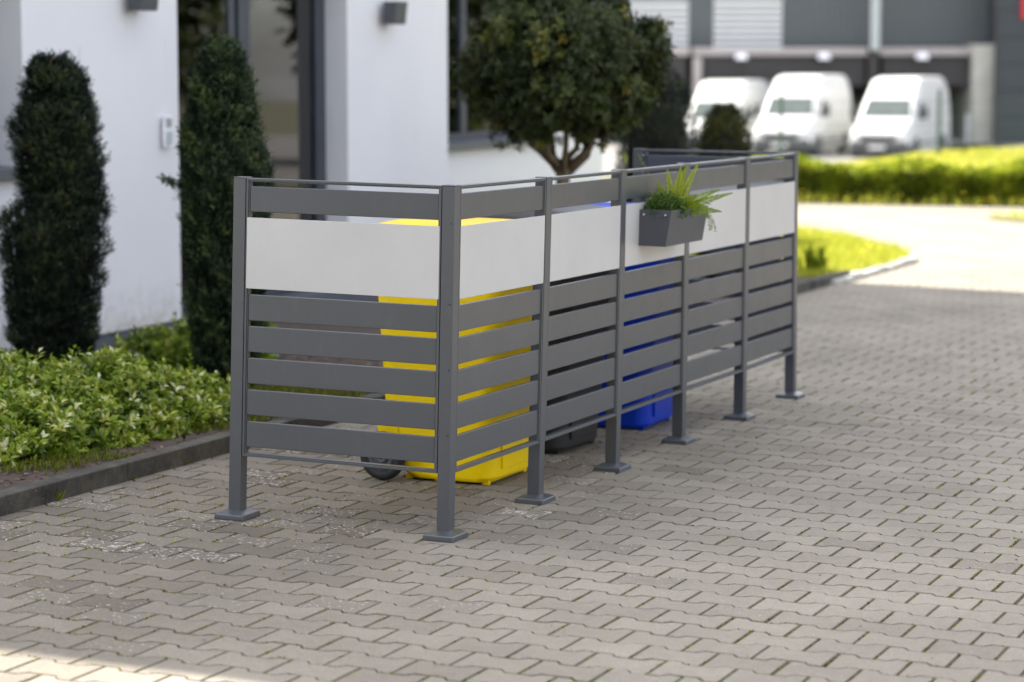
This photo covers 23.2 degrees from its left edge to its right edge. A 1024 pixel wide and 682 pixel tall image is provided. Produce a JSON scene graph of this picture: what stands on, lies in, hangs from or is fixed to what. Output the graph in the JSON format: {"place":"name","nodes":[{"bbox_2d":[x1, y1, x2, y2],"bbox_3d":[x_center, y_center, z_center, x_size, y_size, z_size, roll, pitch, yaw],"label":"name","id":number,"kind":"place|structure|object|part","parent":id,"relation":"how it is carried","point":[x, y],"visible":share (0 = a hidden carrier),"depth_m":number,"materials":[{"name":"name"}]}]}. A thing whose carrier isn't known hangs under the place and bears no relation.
{"place":"outdoors","nodes":[
{"label":"outdoors","id":0,"kind":"place"},
{"bbox_2d":[0,201,1023,681],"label":"paving","id":1,"kind":"structure","parent":0,"point":[984,271],"depth_m":8.95,"materials":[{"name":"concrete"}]},
{"bbox_2d":[56,488,65,500],"bbox_3d":[-1.755,0.594,9.657,0.058,0.051,0.028,-1,7,-17],"label":"kerb weed","id":2,"kind":"object","parent":1,"relation":"on","point":[59,496],"visible":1,"depth_m":9.65,"materials":[{"name":"green plant"}]},
{"bbox_2d":[360,218,532,484],"bbox_3d":[-0.226,0.025,10.402,0.780,1.068,0.640,4,7,23],"label":"wheelie bin","id":3,"kind":"object","parent":1,"relation":"on","point":[490,471],"visible":0.14,"depth_m":10.21,"materials":[{"name":"plastic"}]},
{"bbox_2d":[214,148,804,542],"bbox_3d":[0.226,-0.156,11.135,0.987,1.279,4.490,4,7,23],"label":"bin screen","id":4,"kind":"object","parent":1,"relation":"on","point":[448,262],"visible":0.97,"depth_m":9.35,"materials":[{"name":"painted metal"}]},
{"bbox_2d":[638,205,707,246],"bbox_3d":[0.704,-0.518,10.857,0.149,0.182,0.494,4,7,23],"label":"planter box","id":5,"kind":"object","parent":4,"relation":"attached to","point":[671,228],"visible":0.8,"depth_m":10.66,"materials":[{"name":"metal"}]},
{"bbox_2d":[644,188,690,218],"bbox_3d":[0.656,-0.588,10.746,0.224,0.144,0.302,1,6,-3],"label":"bushy herb","id":6,"kind":"object","parent":5,"relation":"in","point":[660,200],"visible":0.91,"depth_m":10.70,"materials":[{"name":"green plant"}]},
{"bbox_2d":[637,154,732,215],"bbox_3d":[0.750,-0.667,10.815,0.418,0.276,0.135,1,6,2],"label":"fern","id":7,"kind":"object","parent":5,"relation":"in","point":[689,204],"visible":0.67,"depth_m":10.83,"materials":[{"name":"green plant"}]},
{"bbox_2d":[686,201,716,231],"bbox_3d":[0.832,-0.558,11.056,0.221,0.158,0.150,-2,7,-25],"label":"trailing plant","id":8,"kind":"object","parent":5,"relation":"in","point":[709,218],"visible":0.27,"depth_m":11.07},
{"bbox_2d":[0,328,1023,681],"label":"joint moss","id":9,"kind":"object","parent":1,"relation":"on","point":[560,538],"visible":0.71,"depth_m":9.04,"materials":[{"name":"green plant"}]},
{"bbox_2d":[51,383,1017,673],"bbox_3d":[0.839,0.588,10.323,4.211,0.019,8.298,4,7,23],"label":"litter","id":10,"kind":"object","parent":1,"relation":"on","point":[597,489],"visible":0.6,"depth_m":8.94,"materials":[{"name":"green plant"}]},
{"bbox_2d":[479,204,608,453],"bbox_3d":[0.084,-0.075,11.226,0.780,1.092,0.640,4,7,25],"label":"wheelie bin","id":11,"kind":"object","parent":1,"relation":"on","point":[573,439],"visible":0.06,"depth_m":11.01,"materials":[{"name":"plastic"}]},
{"bbox_2d":[593,202,674,430],"bbox_3d":[0.482,-0.133,11.983,0.780,1.052,0.640,4,7,21],"label":"wheelie bin","id":12,"kind":"object","parent":1,"relation":"on","point":[644,417],"visible":0.07,"depth_m":11.75,"materials":[{"name":"plastic"}]},
{"bbox_2d":[603,166,623,171],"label":"footpath","id":13,"kind":"structure","parent":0,"point":[607,168],"depth_m":40.11,"materials":[{"name":"concrete"}]},
{"bbox_2d":[689,223,912,277],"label":"meadow grass","id":14,"kind":"structure","parent":0,"point":[840,246],"depth_m":22.02,"materials":[{"name":"plant"}]},
{"bbox_2d":[603,138,1023,165],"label":"forecourt","id":15,"kind":"structure","parent":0,"point":[609,159],"depth_m":83.29,"materials":[{"name":"concrete"}]},
{"bbox_2d":[684,80,770,149],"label":"white van","id":16,"kind":"object","parent":15,"relation":"on","point":[735,89],"visible":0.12,"depth_m":84.29,"materials":[{"name":"paint"}]},
{"bbox_2d":[752,75,852,156],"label":"white van","id":17,"kind":"object","parent":15,"relation":"on","point":[807,87],"visible":0.78,"depth_m":80.87,"materials":[{"name":"paint"}]},
{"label":"door window","id":18,"kind":"part","parent":17,"relation":"part of","materials":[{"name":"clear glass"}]},
{"bbox_2d":[608,0,1023,143],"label":"warehouse","id":19,"kind":"structure","parent":15,"relation":"on","point":[968,49],"depth_m":88.92,"materials":[{"name":"metal"}]},
{"bbox_2d":[628,0,688,46],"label":"louvred window","id":20,"kind":"structure","parent":19,"relation":"in","point":[677,11],"depth_m":89.16,"materials":[{"name":"white metal"}]},
{"bbox_2d":[713,0,781,46],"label":"louvred window","id":21,"kind":"structure","parent":19,"relation":"in","point":[736,23],"depth_m":89.18,"materials":[{"name":"white metal"}]},
{"bbox_2d":[849,76,949,156],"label":"white van","id":22,"kind":"object","parent":15,"relation":"on","point":[910,87],"visible":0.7,"depth_m":80.28,"materials":[{"name":"paint"}]},
{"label":"door window","id":23,"kind":"part","parent":22,"relation":"part of","materials":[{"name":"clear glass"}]},
{"bbox_2d":[603,145,1023,178],"bbox_3d":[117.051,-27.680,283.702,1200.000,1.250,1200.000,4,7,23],"label":"ground","id":24,"kind":"structure","parent":0,"point":[606,176],"depth_m":46.30,"materials":[{"name":"plant"}]},
{"bbox_2d":[0,0,602,355],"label":"white house","id":25,"kind":"structure","parent":24,"relation":"on","point":[356,90],"depth_m":17.82,"materials":[{"name":"paint"}]},
{"bbox_2d":[0,166,19,180],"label":"window","id":26,"kind":"structure","parent":25,"relation":"in","point":[5,174],"depth_m":14.36,"materials":[{"name":"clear glass"}]},
{"bbox_2d":[128,0,157,10],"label":"wall lamp","id":27,"kind":"object","parent":25,"relation":"attached to","point":[142,5],"visible":1,"depth_m":15.46,"materials":[{"name":"grey metal"}]},
{"bbox_2d":[162,116,173,146],"bbox_3d":[-2.207,-1.343,16.003,0.018,0.200,0.116,3,7,23],"label":"intercom","id":28,"kind":"object","parent":25,"relation":"attached to","point":[167,131],"visible":1,"depth_m":15.98,"materials":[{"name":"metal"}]},
{"bbox_2d":[383,1,407,24],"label":"wall lamp","id":29,"kind":"object","parent":25,"relation":"attached to","point":[394,12],"visible":1,"depth_m":18.76,"materials":[{"name":"grey metal"}]},
{"bbox_2d":[447,0,561,151],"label":"window","id":30,"kind":"structure","parent":25,"relation":"in","point":[465,132],"depth_m":21.38,"materials":[{"name":"grey glass"}]},
{"bbox_2d":[0,278,809,489],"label":"planting bed","id":31,"kind":"object","parent":24,"relation":"on","point":[11,477],"depth_m":10.98,"materials":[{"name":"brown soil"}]},
{"bbox_2d":[0,47,116,367],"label":"columnar yew","id":32,"kind":"object","parent":31,"relation":"on","point":[52,273],"visible":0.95,"depth_m":13.21,"materials":[{"name":"green plant"}]},
{"bbox_2d":[0,333,249,466],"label":"evergreen shrub","id":33,"kind":"object","parent":31,"relation":"on","point":[97,400],"visible":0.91,"depth_m":11.01,"materials":[{"name":"green plant"}]},
{"bbox_2d":[0,384,372,475],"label":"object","id":34,"kind":"object","parent":31,"relation":"on","point":[40,464],"visible":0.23,"depth_m":10.40,"materials":[{"name":"brown soil"}]},
{"bbox_2d":[109,312,282,370],"bbox_3d":[-1.769,-0.053,14.295,1.112,0.569,1.029,4,7,23],"label":"evergreen shrub","id":35,"kind":"object","parent":31,"relation":"on","point":[156,343],"visible":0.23,"depth_m":14.11,"materials":[{"name":"green plant"}]},
{"bbox_2d":[155,32,278,386],"bbox_3d":[-1.470,-0.645,12.828,0.556,1.874,0.555,7,9,44],"label":"columnar yew","id":36,"kind":"object","parent":31,"relation":"on","point":[222,146],"visible":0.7,"depth_m":12.68,"materials":[{"name":"green plant"}]},
{"bbox_2d":[450,0,684,183],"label":"round headed tree","id":37,"kind":"object","parent":31,"relation":"on","point":[586,74],"visible":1,"depth_m":15.24,"materials":[{"name":"green plant"}]},
{"bbox_2d":[613,62,700,202],"bbox_3d":[1.076,-1.206,18.609,0.689,1.770,0.667,4,7,23],"label":"columnar evergreen","id":38,"kind":"object","parent":31,"relation":"on","point":[665,126],"visible":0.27,"depth_m":18.38,"materials":[{"name":"green plant"}]},
{"bbox_2d":[692,99,755,278],"bbox_3d":[1.672,-1.172,19.770,0.538,1.493,0.543,4,7,23],"label":"domed evergreen","id":39,"kind":"object","parent":31,"relation":"on","point":[723,129],"visible":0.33,"depth_m":19.60,"materials":[{"name":"green plant"}]},
{"bbox_2d":[0,270,849,516],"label":"kerb","id":40,"kind":"structure","parent":24,"relation":"on","point":[15,499],"depth_m":10.18,"materials":[{"name":"grey concrete"}]},
{"bbox_2d":[0,208,1023,681],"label":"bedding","id":41,"kind":"object","parent":24,"relation":"on","point":[566,568],"visible":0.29,"depth_m":8.39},
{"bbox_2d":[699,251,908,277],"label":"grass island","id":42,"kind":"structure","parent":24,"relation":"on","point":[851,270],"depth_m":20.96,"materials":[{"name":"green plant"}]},
{"bbox_2d":[797,242,830,275],"bbox_3d":[2.389,-0.663,20.162,0.342,0.288,0.312,4,7,23],"label":"grass clump","id":43,"kind":"object","parent":42,"relation":"on","point":[811,260],"visible":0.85,"depth_m":20.11,"materials":[{"name":"green plant"}]},
{"bbox_2d":[620,89,1023,164],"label":"wire fence","id":44,"kind":"object","parent":24,"relation":"on","point":[938,123],"visible":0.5,"depth_m":46.82,"materials":[{"name":"grey metal"}]},
{"bbox_2d":[831,257,918,284],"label":"kerb","id":45,"kind":"structure","parent":24,"relation":"on","point":[874,270],"depth_m":20.81,"materials":[{"name":"concrete"}]},
{"bbox_2d":[986,218,1023,222],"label":"grass patch","id":46,"kind":"object","parent":24,"relation":"on","point":[1019,220],"visible":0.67,"depth_m":28.25,"materials":[{"name":"beige"}]},
{"bbox_2d":[988,209,1023,219],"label":"patch grass","id":47,"kind":"structure","parent":46,"relation":"on","point":[1016,214],"depth_m":28.33,"materials":[{"name":"plant"}]},
{"bbox_2d":[798,188,1023,208],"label":"verge","id":48,"kind":"structure","parent":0,"point":[924,206],"depth_m":31.06,"materials":[{"name":"green plant"}]},
{"bbox_2d":[624,153,1023,205],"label":"clipped hedge","id":49,"kind":"object","parent":48,"relation":"on","point":[1004,180],"visible":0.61,"depth_m":31.21,"materials":[{"name":"green plant"}]}
]}

